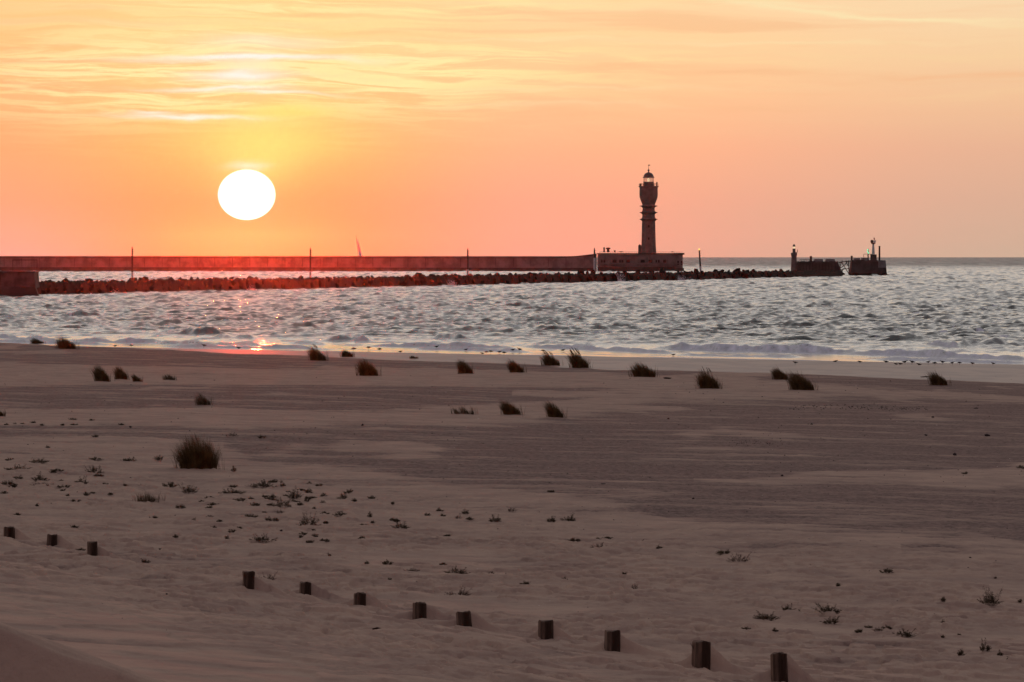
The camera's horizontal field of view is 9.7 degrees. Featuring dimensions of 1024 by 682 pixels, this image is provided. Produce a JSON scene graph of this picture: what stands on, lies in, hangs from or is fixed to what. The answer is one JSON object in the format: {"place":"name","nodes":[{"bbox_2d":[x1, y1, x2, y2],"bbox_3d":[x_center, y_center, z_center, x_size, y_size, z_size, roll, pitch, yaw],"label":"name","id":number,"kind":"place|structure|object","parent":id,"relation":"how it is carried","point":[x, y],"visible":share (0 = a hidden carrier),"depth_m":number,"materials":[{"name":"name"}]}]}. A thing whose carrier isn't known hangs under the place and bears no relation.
{"place":"outdoors","nodes":[
{"label":"outdoors","id":0,"kind":"place"},
{"bbox_2d":[0,343,1023,681],"bbox_3d":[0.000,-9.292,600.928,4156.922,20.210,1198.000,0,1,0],"label":"beach","id":1,"kind":"structure","parent":0,"point":[112,611],"depth_m":86.44,"materials":[{"name":"beige sand"}]},
{"bbox_2d":[0,480,12,484],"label":"beach plant","id":2,"kind":"object","parent":1,"relation":"on","point":[5,483],"visible":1,"depth_m":96.28,"materials":[{"name":"green plant"}]},
{"bbox_2d":[4,526,14,538],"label":"wooden post","id":3,"kind":"object","parent":1,"relation":"on","point":[9,531],"visible":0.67,"depth_m":73.52,"materials":[{"name":"brown wood"}]},
{"bbox_2d":[4,463,31,469],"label":"beach plant","id":4,"kind":"object","parent":1,"relation":"on","point":[15,467],"visible":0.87,"depth_m":105.32,"materials":[{"name":"green plant"}]},
{"bbox_2d":[30,337,45,343],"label":"grass tuft","id":5,"kind":"object","parent":1,"relation":"on","point":[35,341],"visible":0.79,"depth_m":469.77,"materials":[{"name":"brown plant"}]},
{"bbox_2d":[29,458,49,463],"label":"beach plant","id":6,"kind":"object","parent":1,"relation":"on","point":[34,461],"visible":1,"depth_m":109.61,"materials":[{"name":"green plant"}]},
{"bbox_2d":[32,471,49,481],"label":"beach plant","id":7,"kind":"object","parent":1,"relation":"on","point":[38,478],"visible":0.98,"depth_m":98.64,"materials":[{"name":"green plant"}]},
{"bbox_2d":[47,534,56,545],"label":"wooden post","id":8,"kind":"object","parent":1,"relation":"on","point":[51,540],"visible":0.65,"depth_m":72.70,"materials":[{"name":"brown wood"}]},
{"bbox_2d":[53,336,79,348],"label":"grass tuft","id":9,"kind":"object","parent":1,"relation":"on","point":[66,344],"visible":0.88,"depth_m":351.03,"materials":[{"name":"brown plant"}]},
{"bbox_2d":[87,541,97,555],"bbox_3d":[-4.347,2.447,62.484,0.107,0.751,0.114,0,1,-28],"label":"wooden post","id":10,"kind":"object","parent":1,"relation":"on","point":[92,550],"visible":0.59,"depth_m":62.44,"materials":[{"name":"brown wood"}]},
{"bbox_2d":[84,465,102,472],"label":"beach plant","id":11,"kind":"object","parent":1,"relation":"on","point":[93,469],"visible":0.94,"depth_m":104.89,"materials":[{"name":"green plant"}]},
{"bbox_2d":[90,364,110,381],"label":"grass tuft","id":12,"kind":"object","parent":1,"relation":"on","point":[98,373],"visible":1,"depth_m":213.93,"materials":[{"name":"brown plant"}]},
{"bbox_2d":[111,365,129,379],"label":"grass tuft","id":13,"kind":"object","parent":1,"relation":"on","point":[119,373],"visible":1,"depth_m":220.57,"materials":[{"name":"brown plant"}]},
{"bbox_2d":[131,373,142,381],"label":"grass tuft","id":14,"kind":"object","parent":1,"relation":"on","point":[136,378],"visible":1,"depth_m":216.42,"materials":[{"name":"brown plant"}]},
{"bbox_2d":[131,491,166,501],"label":"grass tuft","id":15,"kind":"object","parent":1,"relation":"on","point":[147,498],"visible":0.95,"depth_m":89.64,"materials":[{"name":"plant"}]},
{"bbox_2d":[154,456,164,461],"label":"beach plant","id":16,"kind":"object","parent":1,"relation":"on","point":[157,458],"visible":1,"depth_m":113.50,"materials":[{"name":"green plant"}]},
{"bbox_2d":[162,374,176,379],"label":"grass tuft","id":17,"kind":"object","parent":1,"relation":"on","point":[169,377],"visible":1,"depth_m":222.35,"materials":[{"name":"brown plant"}]},
{"bbox_2d":[162,482,176,486],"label":"beach plant","id":18,"kind":"object","parent":1,"relation":"on","point":[165,485],"visible":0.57,"depth_m":98.50,"materials":[{"name":"green plant"}]},
{"bbox_2d":[180,483,198,493],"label":"beach plant","id":19,"kind":"object","parent":1,"relation":"on","point":[188,490],"visible":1,"depth_m":94.64,"materials":[{"name":"green plant"}]},
{"bbox_2d":[170,432,224,469],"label":"grass tuft","id":20,"kind":"object","parent":1,"relation":"on","point":[198,456],"visible":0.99,"depth_m":108.09,"materials":[{"name":"brown"}]},
{"bbox_2d":[194,392,211,404],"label":"grass tuft","id":21,"kind":"object","parent":1,"relation":"on","point":[202,401],"visible":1,"depth_m":170.53,"materials":[{"name":"brown plant"}]},
{"bbox_2d":[218,487,245,493],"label":"beach plant","id":22,"kind":"object","parent":1,"relation":"on","point":[230,491],"visible":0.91,"depth_m":95.06,"materials":[{"name":"green plant"}]},
{"bbox_2d":[242,571,254,588],"bbox_3d":[-2.490,2.535,56.900,0.123,0.736,0.124,1,-1,0],"label":"wooden post","id":23,"kind":"object","parent":1,"relation":"on","point":[248,579],"visible":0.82,"depth_m":56.85,"materials":[{"name":"brown wood"}]},
{"bbox_2d":[245,514,257,517],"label":"beach plant","id":24,"kind":"object","parent":1,"relation":"on","point":[250,515],"visible":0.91,"depth_m":85.43,"materials":[{"name":"green plant"}]},
{"bbox_2d":[249,479,276,487],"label":"beach plant","id":25,"kind":"object","parent":1,"relation":"on","point":[263,484],"visible":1,"depth_m":99.48,"materials":[{"name":"green plant"}]},
{"bbox_2d":[249,533,276,541],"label":"beach plant","id":26,"kind":"object","parent":1,"relation":"on","point":[262,539],"visible":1,"depth_m":76.49,"materials":[{"name":"green plant"}]},
{"bbox_2d":[261,571,277,579],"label":"beach plant","id":27,"kind":"object","parent":1,"relation":"on","point":[270,576],"visible":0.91,"depth_m":65.92,"materials":[{"name":"green plant"}]},
{"bbox_2d":[272,496,292,506],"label":"beach plant","id":28,"kind":"object","parent":1,"relation":"on","point":[279,504],"visible":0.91,"depth_m":89.10,"materials":[{"name":"green plant"}]},
{"bbox_2d":[286,486,301,498],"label":"beach plant","id":29,"kind":"object","parent":1,"relation":"on","point":[296,496],"visible":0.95,"depth_m":93.28,"materials":[{"name":"green plant"}]},
{"bbox_2d":[299,582,310,594],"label":"wooden post","id":30,"kind":"object","parent":1,"relation":"on","point":[305,587],"visible":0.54,"depth_m":60.22,"materials":[{"name":"brown wood"}]},
{"bbox_2d":[302,487,312,492],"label":"beach plant","id":31,"kind":"object","parent":1,"relation":"on","point":[308,491],"visible":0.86,"depth_m":97.71,"materials":[{"name":"green plant"}]},
{"bbox_2d":[299,511,318,525],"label":"beach plant","id":32,"kind":"object","parent":1,"relation":"on","point":[305,521],"visible":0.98,"depth_m":82.69,"materials":[{"name":"green plant"}]},
{"bbox_2d":[305,344,328,360],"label":"grass tuft","id":33,"kind":"object","parent":1,"relation":"on","point":[315,355],"visible":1,"depth_m":309.73,"materials":[{"name":"brown plant"}]},
{"bbox_2d":[333,511,345,516],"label":"beach plant","id":34,"kind":"object","parent":1,"relation":"on","point":[340,512],"visible":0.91,"depth_m":86.31,"materials":[{"name":"green plant"}]},
{"bbox_2d":[336,492,347,498],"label":"beach plant","id":35,"kind":"object","parent":1,"relation":"on","point":[345,496],"visible":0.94,"depth_m":94.35,"materials":[{"name":"green plant"}]},
{"bbox_2d":[338,350,354,356],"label":"grass tuft","id":36,"kind":"object","parent":1,"relation":"on","point":[346,354],"visible":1,"depth_m":376.60,"materials":[{"name":"brown plant"}]},
{"bbox_2d":[354,592,365,605],"bbox_3d":[-1.471,2.784,58.137,0.122,0.730,0.122,1,1,0],"label":"wooden post","id":37,"kind":"object","parent":1,"relation":"on","point":[359,598],"visible":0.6,"depth_m":58.09,"materials":[{"name":"brown wood"}]},
{"bbox_2d":[355,358,381,375],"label":"grass tuft","id":38,"kind":"object","parent":1,"relation":"on","point":[368,370],"visible":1,"depth_m":243.51,"materials":[{"name":"brown plant"}]},
{"bbox_2d":[382,559,393,564],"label":"beach plant","id":39,"kind":"object","parent":1,"relation":"on","point":[387,562],"visible":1,"depth_m":70.85,"materials":[{"name":"green plant"}]},
{"bbox_2d":[393,522,409,528],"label":"beach plant","id":40,"kind":"object","parent":1,"relation":"on","point":[403,526],"visible":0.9,"depth_m":82.69,"materials":[{"name":"green plant"}]},
{"bbox_2d":[413,602,426,618],"bbox_3d":[-0.854,2.783,55.828,0.116,0.742,0.117,-1,1,-32],"label":"wooden post","id":41,"kind":"object","parent":1,"relation":"on","point":[419,609],"visible":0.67,"depth_m":55.78,"materials":[{"name":"brown wood"}]},
{"bbox_2d":[445,567,470,573],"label":"beach plant","id":42,"kind":"object","parent":1,"relation":"on","point":[460,571],"visible":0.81,"depth_m":69.13,"materials":[{"name":"green plant"}]},
{"bbox_2d":[447,587,472,595],"bbox_3d":[-0.559,2.683,64.507,0.341,0.123,0.482,0,1,0],"label":"beach plant","id":43,"kind":"object","parent":1,"relation":"on","point":[461,592],"visible":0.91,"depth_m":64.48,"materials":[{"name":"green plant"}]},
{"bbox_2d":[456,611,471,626],"bbox_3d":[-0.416,2.832,55.197,0.142,0.729,0.140,-5,-1,0],"label":"wooden post","id":44,"kind":"object","parent":1,"relation":"on","point":[463,618],"visible":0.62,"depth_m":55.15,"materials":[{"name":"brown wood"}]},
{"bbox_2d":[455,358,474,373],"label":"grass tuft","id":45,"kind":"object","parent":1,"relation":"on","point":[463,368],"visible":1,"depth_m":259.76,"materials":[{"name":"brown plant"}]},
{"bbox_2d":[451,404,478,414],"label":"grass tuft","id":46,"kind":"object","parent":1,"relation":"on","point":[460,411],"visible":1,"depth_m":164.67,"materials":[{"name":"plant"}]},
{"bbox_2d":[489,514,500,521],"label":"beach plant","id":47,"kind":"object","parent":1,"relation":"on","point":[497,519],"visible":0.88,"depth_m":86.20,"materials":[{"name":"green plant"}]},
{"bbox_2d":[3,375,1019,637],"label":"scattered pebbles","id":48,"kind":"object","parent":1,"relation":"on","point":[623,473],"visible":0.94,"depth_m":139.71,"materials":[{"name":"grey"}]},
{"bbox_2d":[498,399,525,414],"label":"grass tuft","id":49,"kind":"object","parent":1,"relation":"on","point":[508,409],"visible":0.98,"depth_m":166.31,"materials":[{"name":"brown plant"}]},
{"bbox_2d":[506,360,526,372],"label":"grass tuft","id":50,"kind":"object","parent":1,"relation":"on","point":[513,367],"visible":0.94,"depth_m":269.32,"materials":[{"name":"brown plant"}]},
{"bbox_2d":[538,620,553,639],"bbox_3d":[0.303,2.904,54.704,0.127,0.752,0.132,0,1,-25],"label":"wooden post","id":51,"kind":"object","parent":1,"relation":"on","point":[545,629],"visible":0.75,"depth_m":54.66,"materials":[{"name":"brown wood"}]},
{"bbox_2d":[540,350,563,365],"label":"grass tuft","id":52,"kind":"object","parent":1,"relation":"on","point":[549,361],"visible":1,"depth_m":311.16,"materials":[{"name":"brown"}]},
{"bbox_2d":[543,400,567,417],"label":"grass tuft","id":53,"kind":"object","parent":1,"relation":"on","point":[550,410],"visible":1,"depth_m":163.52,"materials":[{"name":"brown plant"}]},
{"bbox_2d":[560,513,575,520],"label":"beach plant","id":54,"kind":"object","parent":1,"relation":"on","point":[569,519],"visible":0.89,"depth_m":87.09,"materials":[{"name":"green plant"}]},
{"bbox_2d":[567,537,580,541],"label":"beach plant","id":55,"kind":"object","parent":1,"relation":"on","point":[577,540],"visible":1,"depth_m":78.67,"materials":[{"name":"green plant"}]},
{"bbox_2d":[565,347,592,367],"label":"grass tuft","id":56,"kind":"object","parent":1,"relation":"on","point":[576,361],"visible":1,"depth_m":305.20,"materials":[{"name":"brown plant"}]},
{"bbox_2d":[604,630,619,651],"bbox_3d":[0.880,2.926,53.181,0.143,0.759,0.135,1,-1,0],"label":"wooden post","id":57,"kind":"object","parent":1,"relation":"on","point":[611,640],"visible":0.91,"depth_m":53.13,"materials":[{"name":"brown wood"}]},
{"bbox_2d":[628,361,657,376],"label":"grass tuft","id":58,"kind":"object","parent":1,"relation":"on","point":[639,371],"visible":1,"depth_m":257.34,"materials":[{"name":"brown plant"}]},
{"bbox_2d":[689,640,710,669],"bbox_3d":[1.560,2.901,50.155,0.164,0.823,0.148,0,1,-26],"label":"wooden post","id":59,"kind":"object","parent":1,"relation":"on","point":[701,653],"visible":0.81,"depth_m":50.10,"materials":[{"name":"brown wood"}]},
{"bbox_2d":[694,367,722,388],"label":"grass tuft","id":60,"kind":"object","parent":1,"relation":"on","point":[706,381],"visible":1,"depth_m":226.80,"materials":[{"name":"brown plant"}]},
{"bbox_2d":[716,549,730,554],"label":"beach plant","id":61,"kind":"object","parent":1,"relation":"on","point":[722,552],"visible":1,"depth_m":75.77,"materials":[{"name":"green plant"}]},
{"bbox_2d":[726,552,749,561],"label":"beach plant","id":62,"kind":"object","parent":1,"relation":"on","point":[733,560],"visible":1,"depth_m":73.98,"materials":[{"name":"green plant"}]},
{"bbox_2d":[753,611,780,620],"bbox_3d":[2.561,2.766,60.705,0.235,0.114,0.326,0,1,-25],"label":"beach plant","id":63,"kind":"object","parent":1,"relation":"on","point":[767,617],"visible":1,"depth_m":60.70,"materials":[{"name":"green plant"}]},
{"bbox_2d":[770,652,787,681],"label":"wooden post","id":64,"kind":"object","parent":1,"relation":"on","point":[779,667],"visible":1,"depth_m":48.99,"materials":[{"name":"brown wood"}]},
{"bbox_2d":[770,365,790,379],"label":"grass tuft","id":65,"kind":"object","parent":1,"relation":"on","point":[778,374],"visible":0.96,"depth_m":261.52,"materials":[{"name":"brown plant"}]},
{"bbox_2d":[786,370,818,389],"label":"grass tuft","id":66,"kind":"object","parent":1,"relation":"on","point":[798,383],"visible":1,"depth_m":227.53,"materials":[{"name":"brown plant"}]},
{"bbox_2d":[811,602,841,612],"bbox_3d":[3.240,2.753,62.023,0.323,0.129,0.500,0,1,0],"label":"beach plant","id":67,"kind":"object","parent":1,"relation":"on","point":[828,609],"visible":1,"depth_m":62.00,"materials":[{"name":"green plant"}]},
{"bbox_2d":[820,616,838,623],"bbox_3d":[3.198,2.792,60.243,0.224,0.100,0.259,0,1,-27],"label":"beach plant","id":68,"kind":"object","parent":1,"relation":"on","point":[830,621],"visible":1,"depth_m":60.21,"materials":[{"name":"green plant"}]},
{"bbox_2d":[879,568,892,572],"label":"beach plant","id":69,"kind":"object","parent":1,"relation":"on","point":[886,571],"visible":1,"depth_m":71.30,"materials":[{"name":"green plant"}]},
{"bbox_2d":[892,628,916,637],"bbox_3d":[3.789,2.822,58.265,0.260,0.110,0.348,0,1,0],"label":"beach plant","id":70,"kind":"object","parent":1,"relation":"on","point":[905,634],"visible":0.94,"depth_m":58.21,"materials":[{"name":"green plant"}]},
{"bbox_2d":[927,369,950,385],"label":"grass tuft","id":71,"kind":"object","parent":1,"relation":"on","point":[937,380],"visible":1,"depth_m":255.94,"materials":[{"name":"brown plant"}]},
{"bbox_2d":[979,637,991,651],"bbox_3d":[4.344,2.795,55.407,0.136,0.148,0.129,0,1,-25],"label":"beach plant","id":72,"kind":"object","parent":1,"relation":"on","point":[986,647],"visible":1,"depth_m":55.40,"materials":[{"name":"green plant"}]},
{"bbox_2d":[976,586,1002,605],"bbox_3d":[5.151,2.735,64.734,0.272,0.234,0.471,0,1,19],"label":"beach plant","id":73,"kind":"object","parent":1,"relation":"on","point":[990,599],"visible":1,"depth_m":64.66,"materials":[{"name":"green plant"}]},
{"bbox_2d":[0,257,1023,364],"bbox_3d":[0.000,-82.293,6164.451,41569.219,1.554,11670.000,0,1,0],"label":"sea","id":74,"kind":"structure","parent":0,"point":[967,310],"depth_m":648.45,"materials":[{"name":"liquid"}]},
{"bbox_2d":[0,271,39,295],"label":"concrete pier head","id":75,"kind":"object","parent":74,"relation":"in","point":[20,283],"visible":0.87,"depth_m":965.26},
{"bbox_2d":[0,254,596,270],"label":"long jetty","id":76,"kind":"object","parent":74,"relation":"in","point":[302,263],"visible":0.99,"depth_m":2334.32,"materials":[{"name":"concrete"}]},
{"bbox_2d":[356,239,361,255],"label":"sailboat","id":77,"kind":"object","parent":74,"relation":"on","point":[359,251],"visible":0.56,"depth_m":3299.43,"materials":[{"name":"grey"}]},
{"bbox_2d":[37,270,842,293],"bbox_3d":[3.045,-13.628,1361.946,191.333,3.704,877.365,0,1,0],"label":"breakwater rubble","id":78,"kind":"object","parent":74,"relation":"in","point":[176,284],"visible":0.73,"depth_m":1204.89,"materials":[{"name":"black stone"}]},
{"bbox_2d":[131,247,133,277],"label":"marker pole","id":79,"kind":"object","parent":78,"relation":"on","point":[132,263],"visible":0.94,"depth_m":1050.26,"materials":[{"name":"white paint"}]},
{"bbox_2d":[255,283,261,288],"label":"boulder","id":80,"kind":"object","parent":78,"relation":"on","point":[258,286],"visible":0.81,"depth_m":1125.08,"materials":[{"name":"brown stone"}]},
{"bbox_2d":[309,247,311,276],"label":"marker pole","id":81,"kind":"object","parent":78,"relation":"on","point":[310,263],"visible":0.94,"depth_m":1172.08,"materials":[{"name":"white paint"}]},
{"bbox_2d":[435,275,441,284],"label":"boulder","id":82,"kind":"object","parent":78,"relation":"on","point":[439,282],"visible":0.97,"depth_m":1271.10,"materials":[{"name":"brown stone"}]},
{"bbox_2d":[467,248,468,274],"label":"marker pole","id":83,"kind":"object","parent":78,"relation":"on","point":[467,263],"visible":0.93,"depth_m":1306.13,"materials":[{"name":"white paint"}]},
{"bbox_2d":[593,248,594,269],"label":"marker pole","id":84,"kind":"object","parent":78,"relation":"on","point":[594,260],"visible":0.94,"depth_m":1438.78,"materials":[{"name":"white metal"}]},
{"bbox_2d":[659,267,665,275],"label":"boulder","id":85,"kind":"object","parent":78,"relation":"on","point":[662,270],"visible":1,"depth_m":1519.03,"materials":[{"name":"black stone"}]},
{"bbox_2d":[699,249,701,270],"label":"marker pole","id":86,"kind":"object","parent":78,"relation":"on","point":[700,268],"visible":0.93,"depth_m":1573.94,"materials":[{"name":"white paint"}]},
{"bbox_2d":[733,268,740,275],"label":"boulder","id":87,"kind":"object","parent":78,"relation":"on","point":[738,270],"visible":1,"depth_m":1620.93,"materials":[{"name":"black stone"}]},
{"bbox_2d":[741,272,748,278],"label":"boulder","id":88,"kind":"object","parent":78,"relation":"on","point":[745,275],"visible":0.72,"depth_m":1624.71,"materials":[{"name":"black stone"}]},
{"bbox_2d":[597,252,683,270],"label":"lighthouse platform","id":89,"kind":"structure","parent":74,"relation":"in","point":[631,261],"depth_m":2328.29,"materials":[{"name":"concrete"}]},
{"bbox_2d":[638,165,658,252],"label":"lighthouse","id":90,"kind":"object","parent":89,"relation":"on","point":[648,192],"visible":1,"depth_m":2337.72,"materials":[{"name":"stone"}]},
{"bbox_2d":[791,244,797,270],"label":"stone beacon","id":91,"kind":"object","parent":74,"relation":"in","point":[794,260],"visible":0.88,"depth_m":1885.17,"materials":[{"name":"beige stone"}]},
{"bbox_2d":[797,259,844,274],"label":"pier block","id":92,"kind":"structure","parent":74,"relation":"in","point":[821,264],"depth_m":1884.86,"materials":[{"name":"concrete"}]},
{"bbox_2d":[849,258,888,274],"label":"pier block","id":93,"kind":"structure","parent":74,"relation":"in","point":[864,266],"depth_m":1884.86,"materials":[{"name":"concrete"}]},
{"bbox_2d":[839,260,849,273],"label":"truss bridge","id":94,"kind":"structure","parent":93,"relation":"attached to","point":[848,261],"depth_m":1887.98,"materials":[{"name":"metal"}]},
{"bbox_2d":[870,238,876,259],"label":"white beacon","id":95,"kind":"object","parent":93,"relation":"on","point":[873,255],"visible":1,"depth_m":1887.37,"materials":[{"name":"metal"}]},
{"bbox_2d":[0,0,1023,256],"label":"sky","id":96,"kind":"structure","parent":0,"point":[762,128],"materials":[{"name":"orange"}]}
]}

